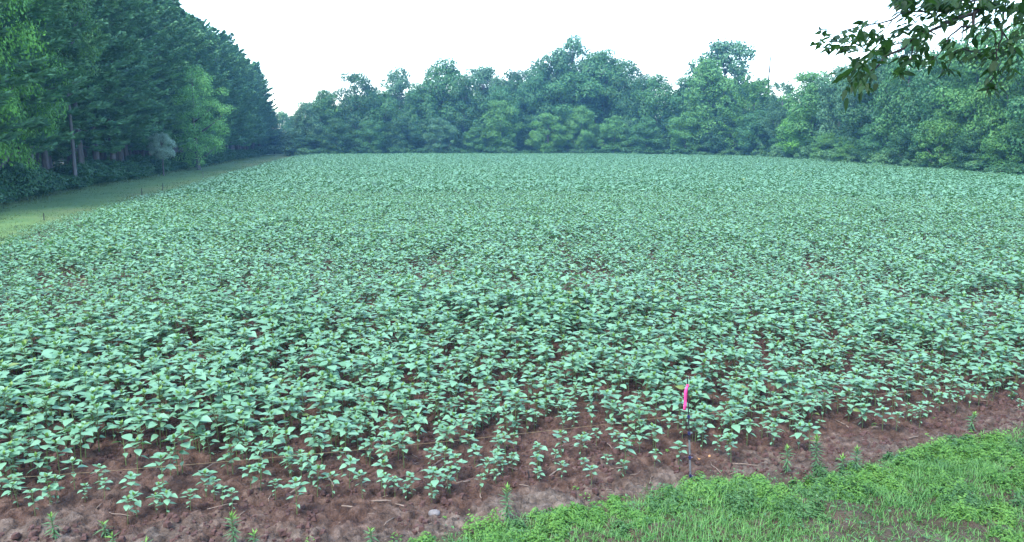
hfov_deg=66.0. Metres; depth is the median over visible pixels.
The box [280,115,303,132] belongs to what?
broadleaf tree
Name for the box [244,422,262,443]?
sunflower plant
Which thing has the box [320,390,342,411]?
sunflower plant
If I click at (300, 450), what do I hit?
sunflower plant
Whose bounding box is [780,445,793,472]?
tall weed
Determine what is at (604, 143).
wood thicket
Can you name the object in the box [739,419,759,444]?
sunflower plant
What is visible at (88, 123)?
pine tree
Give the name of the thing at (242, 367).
sunflower plant
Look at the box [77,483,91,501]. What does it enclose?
sunflower plant
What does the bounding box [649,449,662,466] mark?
sunflower plant
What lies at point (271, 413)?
sunflower plant
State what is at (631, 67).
broadleaf tree
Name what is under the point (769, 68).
dead snag
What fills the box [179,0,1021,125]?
sky
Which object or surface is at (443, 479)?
sunflower plant
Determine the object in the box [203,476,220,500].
sunflower plant
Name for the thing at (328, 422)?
sunflower plant
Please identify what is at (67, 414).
sunflower plant
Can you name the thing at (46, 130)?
broadleaf tree
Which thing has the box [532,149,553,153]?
edge shrub
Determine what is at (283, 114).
broadleaf tree
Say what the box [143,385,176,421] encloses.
sunflower plant
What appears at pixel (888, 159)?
edge shrub
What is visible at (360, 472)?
sunflower plant
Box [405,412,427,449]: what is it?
sunflower plant
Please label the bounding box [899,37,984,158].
broadleaf tree
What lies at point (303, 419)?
sunflower plant
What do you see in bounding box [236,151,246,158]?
dark shrub
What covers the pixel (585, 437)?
sunflower plant
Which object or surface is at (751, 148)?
wood thicket
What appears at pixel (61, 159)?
pine tree
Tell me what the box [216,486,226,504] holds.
sunflower plant
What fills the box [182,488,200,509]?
sunflower plant
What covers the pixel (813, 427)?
sunflower plant
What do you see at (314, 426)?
sunflower plant
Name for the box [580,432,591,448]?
sunflower plant
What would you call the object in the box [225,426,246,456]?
sunflower plant
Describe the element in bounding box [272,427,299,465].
sunflower plant
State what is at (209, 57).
pine tree
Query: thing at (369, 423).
sunflower plant
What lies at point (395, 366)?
sunflower plant
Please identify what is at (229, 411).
sunflower plant
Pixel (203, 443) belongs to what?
sunflower plant
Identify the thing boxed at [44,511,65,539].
tall weed
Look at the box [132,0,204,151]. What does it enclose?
pine tree
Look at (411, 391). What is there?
sunflower plant
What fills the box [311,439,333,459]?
sunflower plant
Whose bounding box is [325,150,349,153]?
edge shrub
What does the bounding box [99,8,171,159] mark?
pine tree
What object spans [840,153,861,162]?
edge shrub
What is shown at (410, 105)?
broadleaf tree
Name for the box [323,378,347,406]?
sunflower plant
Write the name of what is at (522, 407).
sunflower plant
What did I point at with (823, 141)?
edge tree
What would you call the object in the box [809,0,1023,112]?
overhanging tree
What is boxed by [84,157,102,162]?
dark shrub
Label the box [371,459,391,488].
sunflower plant
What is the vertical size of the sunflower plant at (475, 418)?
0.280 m
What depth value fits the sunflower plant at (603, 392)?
8.67 m
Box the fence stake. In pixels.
[683,376,694,477]
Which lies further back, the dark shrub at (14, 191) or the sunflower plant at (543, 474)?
the dark shrub at (14, 191)
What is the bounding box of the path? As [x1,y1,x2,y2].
[0,153,298,243]
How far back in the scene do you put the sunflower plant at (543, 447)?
7.51 m
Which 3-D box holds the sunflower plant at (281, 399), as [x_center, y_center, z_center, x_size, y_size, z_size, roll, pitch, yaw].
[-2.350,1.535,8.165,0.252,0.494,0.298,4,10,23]
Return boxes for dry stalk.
[732,463,758,465]
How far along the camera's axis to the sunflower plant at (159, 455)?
6.95 m
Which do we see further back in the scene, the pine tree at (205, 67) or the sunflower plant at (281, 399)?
the pine tree at (205, 67)
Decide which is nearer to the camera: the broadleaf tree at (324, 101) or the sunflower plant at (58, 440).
the sunflower plant at (58, 440)
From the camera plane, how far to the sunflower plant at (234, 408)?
8.04 m
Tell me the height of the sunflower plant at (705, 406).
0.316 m
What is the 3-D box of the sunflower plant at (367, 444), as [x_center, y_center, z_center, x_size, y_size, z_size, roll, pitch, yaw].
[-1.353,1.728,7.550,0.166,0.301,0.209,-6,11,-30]
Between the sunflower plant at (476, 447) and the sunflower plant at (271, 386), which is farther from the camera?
the sunflower plant at (271, 386)
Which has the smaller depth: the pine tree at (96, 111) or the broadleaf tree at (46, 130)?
the broadleaf tree at (46, 130)
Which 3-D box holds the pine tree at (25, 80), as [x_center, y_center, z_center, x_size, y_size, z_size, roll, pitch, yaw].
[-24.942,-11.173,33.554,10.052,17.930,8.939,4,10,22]
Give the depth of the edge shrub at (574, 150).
146.38 m
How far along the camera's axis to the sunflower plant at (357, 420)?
8.01 m
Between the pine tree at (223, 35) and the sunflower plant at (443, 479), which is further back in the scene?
the pine tree at (223, 35)
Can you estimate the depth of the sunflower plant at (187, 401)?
8.11 m
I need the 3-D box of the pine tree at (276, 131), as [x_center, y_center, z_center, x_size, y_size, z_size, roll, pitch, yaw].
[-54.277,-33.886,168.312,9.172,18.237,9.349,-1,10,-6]
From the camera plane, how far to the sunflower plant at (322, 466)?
6.82 m
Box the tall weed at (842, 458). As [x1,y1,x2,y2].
[835,454,850,469]
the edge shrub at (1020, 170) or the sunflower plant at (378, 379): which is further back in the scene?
the edge shrub at (1020, 170)
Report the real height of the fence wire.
0.083 m
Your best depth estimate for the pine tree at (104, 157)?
85.51 m
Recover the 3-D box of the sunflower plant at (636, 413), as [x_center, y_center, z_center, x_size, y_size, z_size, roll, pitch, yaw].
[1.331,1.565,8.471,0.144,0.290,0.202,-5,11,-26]
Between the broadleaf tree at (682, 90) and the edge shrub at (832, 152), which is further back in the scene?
the broadleaf tree at (682, 90)
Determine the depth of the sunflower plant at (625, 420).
8.13 m
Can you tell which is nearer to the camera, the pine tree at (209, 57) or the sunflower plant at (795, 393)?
the sunflower plant at (795, 393)
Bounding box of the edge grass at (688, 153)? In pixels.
[302,151,1023,174]
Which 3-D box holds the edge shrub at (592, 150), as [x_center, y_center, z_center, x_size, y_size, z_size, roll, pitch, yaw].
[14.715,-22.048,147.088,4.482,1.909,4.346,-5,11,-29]
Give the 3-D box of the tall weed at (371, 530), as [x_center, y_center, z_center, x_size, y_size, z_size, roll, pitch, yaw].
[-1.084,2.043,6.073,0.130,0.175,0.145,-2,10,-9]
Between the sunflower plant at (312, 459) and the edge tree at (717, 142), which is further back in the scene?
the edge tree at (717, 142)
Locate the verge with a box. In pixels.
[418,424,1023,541]
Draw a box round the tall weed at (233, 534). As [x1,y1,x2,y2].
[222,511,241,541]
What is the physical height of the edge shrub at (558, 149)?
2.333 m
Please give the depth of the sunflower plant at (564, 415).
8.43 m
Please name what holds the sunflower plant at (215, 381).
on the field soil
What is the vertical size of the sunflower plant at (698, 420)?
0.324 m
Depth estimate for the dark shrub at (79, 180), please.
48.77 m
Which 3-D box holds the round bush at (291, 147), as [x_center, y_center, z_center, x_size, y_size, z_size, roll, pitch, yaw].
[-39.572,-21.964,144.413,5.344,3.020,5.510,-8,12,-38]
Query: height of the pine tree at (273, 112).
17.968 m
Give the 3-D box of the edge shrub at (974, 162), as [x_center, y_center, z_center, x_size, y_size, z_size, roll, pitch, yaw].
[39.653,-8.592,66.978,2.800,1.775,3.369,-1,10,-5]
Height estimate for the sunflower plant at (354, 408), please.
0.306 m
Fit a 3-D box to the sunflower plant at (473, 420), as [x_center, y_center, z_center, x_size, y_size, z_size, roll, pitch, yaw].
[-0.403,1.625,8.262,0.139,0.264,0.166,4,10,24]
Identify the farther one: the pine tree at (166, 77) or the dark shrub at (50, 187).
the pine tree at (166, 77)
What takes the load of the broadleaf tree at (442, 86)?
on the ground
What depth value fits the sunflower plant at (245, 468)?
6.93 m
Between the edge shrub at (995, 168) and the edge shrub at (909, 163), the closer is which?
the edge shrub at (995, 168)
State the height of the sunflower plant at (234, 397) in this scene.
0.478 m
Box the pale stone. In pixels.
[428,509,439,515]
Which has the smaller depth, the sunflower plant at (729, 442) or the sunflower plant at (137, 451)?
the sunflower plant at (137, 451)
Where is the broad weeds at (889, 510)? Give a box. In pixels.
[395,438,1023,541]
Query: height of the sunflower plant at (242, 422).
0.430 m
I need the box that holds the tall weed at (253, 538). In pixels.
[247,528,259,541]
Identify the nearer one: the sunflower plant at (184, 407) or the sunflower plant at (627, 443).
the sunflower plant at (627, 443)
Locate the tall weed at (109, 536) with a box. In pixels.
[105,532,117,541]
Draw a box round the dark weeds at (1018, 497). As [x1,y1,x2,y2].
[471,433,1023,541]
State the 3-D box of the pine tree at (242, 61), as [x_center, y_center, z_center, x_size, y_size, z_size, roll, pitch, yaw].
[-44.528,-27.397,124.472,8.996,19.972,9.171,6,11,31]
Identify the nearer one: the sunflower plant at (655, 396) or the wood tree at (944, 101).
the sunflower plant at (655, 396)
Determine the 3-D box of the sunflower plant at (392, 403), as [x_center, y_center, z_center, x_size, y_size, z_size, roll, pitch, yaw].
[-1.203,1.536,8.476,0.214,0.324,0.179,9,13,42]
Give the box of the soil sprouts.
[306,393,1014,541]
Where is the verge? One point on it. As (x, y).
(904, 526)
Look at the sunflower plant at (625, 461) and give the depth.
7.28 m
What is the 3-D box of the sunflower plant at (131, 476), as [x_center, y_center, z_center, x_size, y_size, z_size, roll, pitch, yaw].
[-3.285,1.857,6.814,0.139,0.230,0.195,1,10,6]
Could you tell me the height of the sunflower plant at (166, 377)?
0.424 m
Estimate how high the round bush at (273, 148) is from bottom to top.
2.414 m
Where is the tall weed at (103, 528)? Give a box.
[92,521,112,537]
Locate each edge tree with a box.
[321,118,353,152]
[352,120,385,151]
[385,114,421,149]
[421,117,458,151]
[462,126,491,152]
[480,100,524,149]
[524,113,572,153]
[562,106,600,151]
[595,115,634,153]
[627,116,666,152]
[666,111,709,151]
[702,116,742,154]
[733,109,777,154]
[775,107,819,154]
[809,132,836,158]
[831,136,861,162]
[856,112,907,162]
[886,120,933,163]
[910,108,970,166]
[951,125,994,167]
[978,122,1023,171]
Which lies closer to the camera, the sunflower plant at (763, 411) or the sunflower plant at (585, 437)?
the sunflower plant at (585, 437)
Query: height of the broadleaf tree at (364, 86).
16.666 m
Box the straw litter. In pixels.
[4,379,1018,539]
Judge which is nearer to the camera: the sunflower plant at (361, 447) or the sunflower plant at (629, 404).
the sunflower plant at (361, 447)
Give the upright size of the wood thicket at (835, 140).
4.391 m
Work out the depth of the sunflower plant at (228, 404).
7.95 m
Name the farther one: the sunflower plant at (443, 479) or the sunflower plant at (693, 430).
the sunflower plant at (693, 430)
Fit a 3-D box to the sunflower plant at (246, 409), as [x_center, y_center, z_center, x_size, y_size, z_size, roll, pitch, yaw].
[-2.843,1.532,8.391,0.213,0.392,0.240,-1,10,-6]
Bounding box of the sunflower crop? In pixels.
[0,153,1023,481]
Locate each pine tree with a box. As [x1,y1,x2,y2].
[0,0,59,143]
[0,0,83,166]
[0,0,89,151]
[0,14,62,148]
[7,0,112,165]
[13,102,101,163]
[23,0,110,168]
[34,151,40,166]
[36,0,139,163]
[39,155,60,166]
[40,148,77,162]
[40,148,91,163]
[40,153,65,165]
[48,146,76,169]
[49,60,123,158]
[63,0,158,160]
[78,0,168,160]
[82,98,123,156]
[87,0,171,161]
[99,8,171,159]
[101,152,106,160]
[105,36,149,159]
[114,0,196,155]
[132,0,190,154]
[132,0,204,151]
[159,0,206,157]
[164,1,215,151]
[172,8,219,152]
[178,12,228,147]
[180,8,233,152]
[194,16,231,139]
[194,17,238,147]
[204,21,242,150]
[210,26,256,147]
[217,32,258,149]
[218,43,251,145]
[222,40,258,148]
[229,45,262,149]
[230,50,258,148]
[236,63,269,145]
[238,47,266,149]
[241,52,265,142]
[243,57,266,148]
[246,80,272,149]
[250,61,278,145]
[251,63,278,148]
[251,70,274,147]
[254,80,275,146]
[258,69,279,145]
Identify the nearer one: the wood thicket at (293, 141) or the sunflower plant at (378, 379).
the sunflower plant at (378, 379)
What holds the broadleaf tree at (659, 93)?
on the ground
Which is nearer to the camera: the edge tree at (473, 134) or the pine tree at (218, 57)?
the pine tree at (218, 57)
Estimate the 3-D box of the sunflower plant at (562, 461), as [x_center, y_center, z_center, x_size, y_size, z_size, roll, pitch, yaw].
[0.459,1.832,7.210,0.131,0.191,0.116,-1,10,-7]
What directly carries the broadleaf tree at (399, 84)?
on the ground
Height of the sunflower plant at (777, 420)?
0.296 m
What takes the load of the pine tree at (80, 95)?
on the ground
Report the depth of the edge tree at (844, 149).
92.12 m
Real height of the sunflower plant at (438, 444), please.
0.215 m
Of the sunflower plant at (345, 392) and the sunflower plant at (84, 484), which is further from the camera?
the sunflower plant at (345, 392)
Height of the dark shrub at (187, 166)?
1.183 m
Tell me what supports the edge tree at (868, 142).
on the ground
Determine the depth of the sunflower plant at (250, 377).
8.84 m
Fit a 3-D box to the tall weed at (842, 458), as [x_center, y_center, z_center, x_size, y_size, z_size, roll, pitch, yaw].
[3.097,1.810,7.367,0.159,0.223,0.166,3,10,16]
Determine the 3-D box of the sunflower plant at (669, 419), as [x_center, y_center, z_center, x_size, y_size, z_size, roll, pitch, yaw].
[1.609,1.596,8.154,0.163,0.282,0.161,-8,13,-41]
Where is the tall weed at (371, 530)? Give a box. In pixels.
[363,527,377,541]
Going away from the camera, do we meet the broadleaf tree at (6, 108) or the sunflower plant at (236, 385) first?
the sunflower plant at (236, 385)
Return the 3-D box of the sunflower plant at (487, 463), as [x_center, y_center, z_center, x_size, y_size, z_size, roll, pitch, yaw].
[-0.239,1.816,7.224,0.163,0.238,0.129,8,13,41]
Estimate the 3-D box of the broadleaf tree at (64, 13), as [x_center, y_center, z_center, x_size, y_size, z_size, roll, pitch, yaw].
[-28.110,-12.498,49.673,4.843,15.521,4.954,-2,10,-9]
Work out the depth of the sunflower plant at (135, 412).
8.07 m
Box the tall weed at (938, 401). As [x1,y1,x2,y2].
[934,390,943,403]
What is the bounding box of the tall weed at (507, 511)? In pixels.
[499,482,513,524]
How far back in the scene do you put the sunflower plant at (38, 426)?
7.69 m
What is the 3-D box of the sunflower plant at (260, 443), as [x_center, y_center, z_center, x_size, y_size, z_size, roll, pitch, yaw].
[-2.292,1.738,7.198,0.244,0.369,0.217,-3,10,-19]
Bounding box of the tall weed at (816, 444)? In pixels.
[810,434,824,470]
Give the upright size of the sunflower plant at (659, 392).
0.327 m
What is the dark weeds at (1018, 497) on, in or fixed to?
on the field soil
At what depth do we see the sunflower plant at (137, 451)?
7.29 m
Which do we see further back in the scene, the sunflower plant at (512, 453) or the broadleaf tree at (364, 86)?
the broadleaf tree at (364, 86)
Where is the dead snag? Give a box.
[767,52,771,99]
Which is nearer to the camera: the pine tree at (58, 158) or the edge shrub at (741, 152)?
the pine tree at (58, 158)
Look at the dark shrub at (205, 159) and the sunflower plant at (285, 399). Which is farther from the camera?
the dark shrub at (205, 159)
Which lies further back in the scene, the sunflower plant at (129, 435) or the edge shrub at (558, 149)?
the edge shrub at (558, 149)
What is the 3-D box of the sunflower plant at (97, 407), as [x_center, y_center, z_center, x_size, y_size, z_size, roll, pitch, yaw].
[-4.109,1.559,7.798,0.242,0.534,0.290,5,11,29]
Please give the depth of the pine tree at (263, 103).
150.77 m
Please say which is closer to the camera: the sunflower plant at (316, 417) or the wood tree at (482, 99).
the sunflower plant at (316, 417)
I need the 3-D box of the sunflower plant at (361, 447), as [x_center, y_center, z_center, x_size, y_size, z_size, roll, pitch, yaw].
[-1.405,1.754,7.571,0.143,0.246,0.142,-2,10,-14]
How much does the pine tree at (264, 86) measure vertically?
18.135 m
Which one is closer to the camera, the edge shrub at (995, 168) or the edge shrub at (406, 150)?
the edge shrub at (995, 168)
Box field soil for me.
[0,174,1023,541]
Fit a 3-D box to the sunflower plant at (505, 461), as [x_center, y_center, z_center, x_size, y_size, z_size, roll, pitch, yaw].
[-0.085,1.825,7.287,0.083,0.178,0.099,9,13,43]
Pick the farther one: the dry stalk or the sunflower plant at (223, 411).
the sunflower plant at (223, 411)
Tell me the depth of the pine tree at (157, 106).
67.03 m
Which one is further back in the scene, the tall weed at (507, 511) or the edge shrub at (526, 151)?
the edge shrub at (526, 151)
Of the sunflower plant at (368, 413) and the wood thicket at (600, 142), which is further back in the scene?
the wood thicket at (600, 142)
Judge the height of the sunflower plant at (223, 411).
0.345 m
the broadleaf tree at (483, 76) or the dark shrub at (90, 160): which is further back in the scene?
the broadleaf tree at (483, 76)
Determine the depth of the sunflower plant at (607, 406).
8.50 m
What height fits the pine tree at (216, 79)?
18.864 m
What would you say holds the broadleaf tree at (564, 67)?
on the ground
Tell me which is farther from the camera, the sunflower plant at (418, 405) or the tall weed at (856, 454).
the sunflower plant at (418, 405)
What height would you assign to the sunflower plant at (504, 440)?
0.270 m
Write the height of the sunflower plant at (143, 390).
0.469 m
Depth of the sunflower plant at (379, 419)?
7.87 m
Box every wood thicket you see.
[265,132,287,152]
[283,135,318,153]
[295,135,327,152]
[332,134,358,151]
[368,136,390,153]
[401,136,426,152]
[429,137,462,152]
[446,136,467,149]
[510,134,529,152]
[513,134,536,150]
[593,137,607,151]
[595,137,620,151]
[611,137,636,153]
[662,135,674,149]
[748,133,770,151]
[763,134,787,155]
[768,136,788,150]
[801,132,827,158]
[818,136,835,151]
[829,133,850,143]
[847,133,869,162]
[849,133,888,162]
[904,140,936,162]
[951,132,1008,163]
[954,133,974,161]
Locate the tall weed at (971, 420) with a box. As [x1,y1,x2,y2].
[965,411,978,430]
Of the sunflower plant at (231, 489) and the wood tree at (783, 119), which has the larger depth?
the wood tree at (783, 119)
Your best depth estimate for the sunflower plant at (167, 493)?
6.57 m
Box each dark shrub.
[0,160,52,199]
[0,169,34,202]
[0,190,13,202]
[13,164,63,196]
[37,168,69,193]
[51,164,71,172]
[53,173,78,190]
[60,162,105,184]
[61,175,89,189]
[64,159,87,164]
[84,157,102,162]
[85,162,121,184]
[92,159,130,175]
[102,166,127,181]
[118,160,151,179]
[124,154,153,170]
[124,157,156,170]
[128,161,154,177]
[138,164,156,176]
[146,154,170,173]
[167,159,189,167]
[174,152,193,162]
[179,161,194,168]
[192,159,208,166]
[193,157,210,165]
[200,151,214,160]
[206,154,223,163]
[211,151,227,160]
[212,151,233,160]
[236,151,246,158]
[248,149,259,155]
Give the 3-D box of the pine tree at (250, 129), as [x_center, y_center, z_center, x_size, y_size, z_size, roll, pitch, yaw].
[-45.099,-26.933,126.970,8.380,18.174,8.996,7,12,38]
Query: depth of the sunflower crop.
16.49 m
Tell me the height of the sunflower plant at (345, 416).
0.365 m
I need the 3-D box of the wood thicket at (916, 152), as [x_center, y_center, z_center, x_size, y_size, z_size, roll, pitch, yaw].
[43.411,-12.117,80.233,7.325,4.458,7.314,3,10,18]
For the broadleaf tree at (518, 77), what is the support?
on the ground
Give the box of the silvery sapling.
[147,132,177,175]
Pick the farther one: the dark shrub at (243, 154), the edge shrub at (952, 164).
the dark shrub at (243, 154)
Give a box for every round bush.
[267,145,285,153]
[281,144,308,155]
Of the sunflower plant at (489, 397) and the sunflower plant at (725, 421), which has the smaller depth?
the sunflower plant at (725, 421)
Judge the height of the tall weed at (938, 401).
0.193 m
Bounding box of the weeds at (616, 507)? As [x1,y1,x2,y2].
[408,428,1023,541]
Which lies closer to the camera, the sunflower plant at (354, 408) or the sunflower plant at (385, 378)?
the sunflower plant at (354, 408)
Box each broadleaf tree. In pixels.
[0,0,49,168]
[0,0,73,196]
[34,0,107,185]
[158,64,235,169]
[257,101,282,145]
[275,111,289,142]
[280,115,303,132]
[286,100,321,148]
[308,87,347,144]
[328,70,387,137]
[356,90,402,143]
[378,66,415,119]
[402,80,440,142]
[415,56,470,137]
[442,76,485,147]
[460,64,504,115]
[469,84,523,147]
[486,68,536,134]
[514,66,551,138]
[529,53,579,106]
[536,71,612,144]
[545,34,606,105]
[566,45,630,134]
[600,58,649,115]
[617,75,654,146]
[623,73,683,144]
[659,75,712,144]
[674,57,742,150]
[684,37,756,110]
[715,75,782,151]
[757,78,797,147]
[775,69,843,154]
[813,63,867,150]
[832,49,902,151]
[868,37,944,152]
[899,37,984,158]
[931,25,1016,153]
[962,21,1023,160]
[1001,49,1023,159]
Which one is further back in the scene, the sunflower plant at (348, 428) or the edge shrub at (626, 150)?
the edge shrub at (626, 150)
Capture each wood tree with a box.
[275,130,309,149]
[338,94,362,113]
[352,93,391,122]
[385,101,414,131]
[415,87,451,125]
[471,89,490,136]
[591,76,627,121]
[653,100,673,133]
[726,80,769,134]
[735,94,776,126]
[751,96,793,134]
[773,92,810,133]
[916,63,982,120]
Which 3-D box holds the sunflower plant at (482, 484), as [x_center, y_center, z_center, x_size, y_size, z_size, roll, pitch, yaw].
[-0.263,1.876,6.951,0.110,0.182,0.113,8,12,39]
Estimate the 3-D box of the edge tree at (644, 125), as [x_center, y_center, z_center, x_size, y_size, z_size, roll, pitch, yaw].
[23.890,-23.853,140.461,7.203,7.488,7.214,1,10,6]
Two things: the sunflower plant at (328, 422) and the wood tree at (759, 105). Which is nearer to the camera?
the sunflower plant at (328, 422)
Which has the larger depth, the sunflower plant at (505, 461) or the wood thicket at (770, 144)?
the wood thicket at (770, 144)
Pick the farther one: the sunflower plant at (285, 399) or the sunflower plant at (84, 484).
the sunflower plant at (285, 399)
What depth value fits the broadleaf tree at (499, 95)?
150.03 m
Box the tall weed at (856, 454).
[845,445,863,470]
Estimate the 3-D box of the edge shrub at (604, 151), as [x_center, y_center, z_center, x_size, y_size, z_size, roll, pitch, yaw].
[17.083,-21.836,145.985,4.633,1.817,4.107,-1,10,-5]
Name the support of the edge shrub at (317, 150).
on the ground
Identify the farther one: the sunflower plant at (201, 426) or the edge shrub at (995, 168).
the edge shrub at (995, 168)
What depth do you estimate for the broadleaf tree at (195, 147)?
79.15 m
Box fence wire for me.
[2,376,1019,478]
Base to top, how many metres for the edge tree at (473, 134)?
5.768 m
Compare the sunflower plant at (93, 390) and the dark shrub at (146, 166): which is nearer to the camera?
the sunflower plant at (93, 390)
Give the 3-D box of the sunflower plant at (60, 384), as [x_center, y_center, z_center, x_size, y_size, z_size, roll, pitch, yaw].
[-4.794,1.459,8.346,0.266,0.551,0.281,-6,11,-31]
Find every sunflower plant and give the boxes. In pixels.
[0,386,24,437]
[0,425,24,472]
[0,440,24,480]
[0,448,25,484]
[0,450,20,487]
[0,474,19,499]
[1,481,27,507]
[16,416,44,456]
[20,399,43,439]
[23,488,43,515]
[24,452,49,482]
[25,395,59,437]
[29,430,60,467]
[37,472,58,504]
[41,485,56,502]
[44,474,65,502]
[45,381,72,429]
[45,437,72,476]
[58,404,83,438]
[60,406,83,444]
[60,457,87,489]
[61,422,86,455]
[62,424,92,464]
[68,421,96,457]
[74,393,112,440]
[75,387,115,426]
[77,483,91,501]
[80,402,116,451]
[91,463,108,489]
[94,477,112,498]
[106,419,138,465]
[117,406,147,437]
[117,495,137,520]
[119,471,140,489]
[123,436,150,473]
[124,399,147,433]
[124,415,156,448]
[126,490,142,514]
[130,388,159,429]
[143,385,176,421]
[144,413,168,445]
[144,452,175,491]
[146,492,163,512]
[147,370,171,412]
[147,415,174,448]
[152,482,168,501]
[152,489,177,511]
[160,375,180,406]
[161,433,190,474]
[164,446,182,474]
[165,425,201,472]
[166,388,192,433]
[169,389,203,436]
[173,388,195,432]
[176,408,207,449]
[177,411,203,446]
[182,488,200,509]
[185,414,211,452]
[188,408,210,442]
[192,468,217,496]
[193,429,212,450]
[194,367,219,402]
[199,431,219,460]
[200,378,235,407]
[200,404,224,442]
[202,382,222,422]
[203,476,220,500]
[204,380,232,421]
[209,405,233,430]
[212,401,238,443]
[214,383,240,420]
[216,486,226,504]
[217,452,233,471]
[218,382,240,400]
[218,400,243,436]
[219,444,244,472]
[222,405,244,437]
[222,426,237,457]
[224,487,238,512]
[225,409,256,452]
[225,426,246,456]
[230,365,252,407]
[230,418,253,459]
[232,390,256,429]
[232,401,261,435]
[234,367,262,398]
[234,397,252,418]
[238,438,253,464]
[239,386,266,416]
[240,464,257,488]
[241,377,270,410]
[243,375,262,410]
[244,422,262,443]
[248,440,273,478]
[249,462,270,489]
[250,417,274,448]
[251,446,264,462]
[253,384,282,421]
[257,409,287,447]
[261,396,282,433]
[261,425,281,462]
[266,397,299,433]
[267,429,285,454]
[268,378,290,406]
[268,478,282,499]
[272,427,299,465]
[279,386,306,419]
[279,446,299,476]
[279,453,297,472]
[280,402,304,426]
[281,396,300,426]
[282,476,308,513]
[284,392,306,404]
[289,382,316,425]
[289,387,306,420]
[292,449,307,470]
[293,457,311,482]
[299,451,317,479]
[300,417,314,446]
[300,419,323,448]
[303,423,323,462]
[306,394,337,429]
[306,436,324,455]
[308,415,324,436]
[308,464,327,496]
[309,390,337,426]
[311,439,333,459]
[318,357,340,389]
[318,405,347,448]
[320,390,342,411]
[322,424,339,454]
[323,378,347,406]
[323,407,339,436]
[323,471,339,494]
[325,421,336,439]
[329,389,355,416]
[332,447,349,464]
[335,414,351,441]
[337,421,358,454]
[339,421,357,442]
[339,455,359,487]
[341,410,356,430]
[344,407,363,423]
[348,415,364,438]
[350,430,363,449]
[353,401,371,429]
[353,469,369,498]
[355,406,371,430]
[355,414,369,435]
[358,387,378,415]
[358,441,372,464]
[359,401,385,436]
[360,437,380,458]
[362,421,374,440]
[364,376,388,405]
[364,387,385,412]
[371,416,389,444]
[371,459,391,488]
[374,393,400,429]
[374,444,390,469]
[375,431,396,464]
[377,428,391,444]
[377,472,392,496]
[379,416,399,439]
[380,371,405,409]
[383,360,404,386]
[388,475,402,486]
[389,398,406,424]
[389,431,414,464]
[391,434,404,459]
[392,399,418,430]
[393,382,413,410]
[395,388,420,413]
[398,420,413,431]
[399,484,410,497]
[401,471,420,489]
[403,383,426,410]
[403,410,415,427]
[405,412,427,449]
[409,403,429,418]
[421,466,440,479]
[423,447,435,465]
[424,467,445,503]
[424,483,438,499]
[427,385,446,411]
[427,395,445,424]
[433,420,444,441]
[433,423,449,447]
[433,441,442,459]
[433,446,453,473]
[436,425,455,452]
[440,474,454,487]
[442,412,461,431]
[442,419,461,434]
[443,374,467,403]
[444,465,455,488]
[445,453,467,478]
[452,413,471,444]
[459,404,472,431]
[460,433,478,450]
[466,413,480,436]
[467,398,490,427]
[467,410,486,423]
[467,414,480,433]
[468,443,482,464]
[475,407,489,429]
[476,376,495,403]
[476,474,486,492]
[477,394,500,424]
[477,457,494,479]
[488,450,502,476]
[489,386,507,409]
[489,435,505,448]
[489,469,499,479]
[494,404,514,434]
[494,426,506,433]
[495,432,513,458]
[497,459,507,472]
[504,396,519,416]
[505,389,527,425]
[507,455,518,471]
[509,397,527,421]
[509,452,518,463]
[519,410,534,428]
[527,399,544,423]
[530,454,542,477]
[532,441,540,453]
[532,444,547,465]
[532,468,544,481]
[551,448,560,464]
[552,430,568,455]
[556,410,571,428]
[556,460,569,476]
[574,434,591,457]
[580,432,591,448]
[580,457,588,465]
[583,465,597,484]
[590,428,601,445]
[599,389,618,412]
[602,399,623,421]
[604,388,621,413]
[605,418,620,441]
[610,432,627,448]
[616,438,635,473]
[616,459,629,476]
[622,402,641,423]
[622,414,634,432]
[624,433,634,450]
[627,404,644,427]
[628,410,648,434]
[629,403,646,427]
[630,430,647,452]
[637,375,657,401]
[637,419,647,440]
[641,422,659,447]
[645,393,666,429]
[645,424,664,452]
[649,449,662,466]
[651,390,668,416]
[661,412,676,429]
[669,440,686,464]
[671,397,689,429]
[674,414,690,438]
[689,412,704,441]
[690,423,700,441]
[693,413,714,446]
[696,404,713,425]
[712,435,722,449]
[715,400,739,417]
[719,435,733,455]
[721,384,743,408]
[721,410,741,441]
[721,414,739,439]
[721,432,737,454]
[723,401,745,432]
[729,391,751,423]
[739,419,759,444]
[755,409,770,437]
[763,422,784,445]
[765,418,785,442]
[782,390,807,424]
[790,421,810,448]
[800,423,820,446]
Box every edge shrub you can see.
[294,148,311,154]
[310,148,330,153]
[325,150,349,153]
[347,146,369,153]
[363,148,383,153]
[381,146,403,153]
[399,148,418,152]
[413,147,431,152]
[430,148,447,153]
[447,148,467,153]
[481,147,501,153]
[499,146,517,153]
[516,150,533,153]
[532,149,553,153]
[551,146,567,153]
[567,148,587,153]
[581,148,597,153]
[595,148,615,153]
[616,146,633,153]
[629,148,653,153]
[650,149,667,153]
[661,148,679,154]
[673,147,697,154]
[697,151,714,154]
[715,149,738,154]
[735,149,753,155]
[751,149,767,155]
[766,144,782,156]
[775,146,794,157]
[793,145,815,159]
[809,150,830,160]
[825,148,846,160]
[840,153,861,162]
[862,145,897,162]
[866,150,907,165]
[899,159,922,166]
[911,161,928,167]
[918,162,948,168]
[943,162,964,170]
[962,159,987,171]
[963,160,1007,172]
[984,162,1023,174]
[999,166,1023,175]
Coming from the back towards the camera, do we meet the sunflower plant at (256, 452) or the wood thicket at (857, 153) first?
the wood thicket at (857, 153)
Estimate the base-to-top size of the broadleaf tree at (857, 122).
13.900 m
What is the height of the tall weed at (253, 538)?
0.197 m

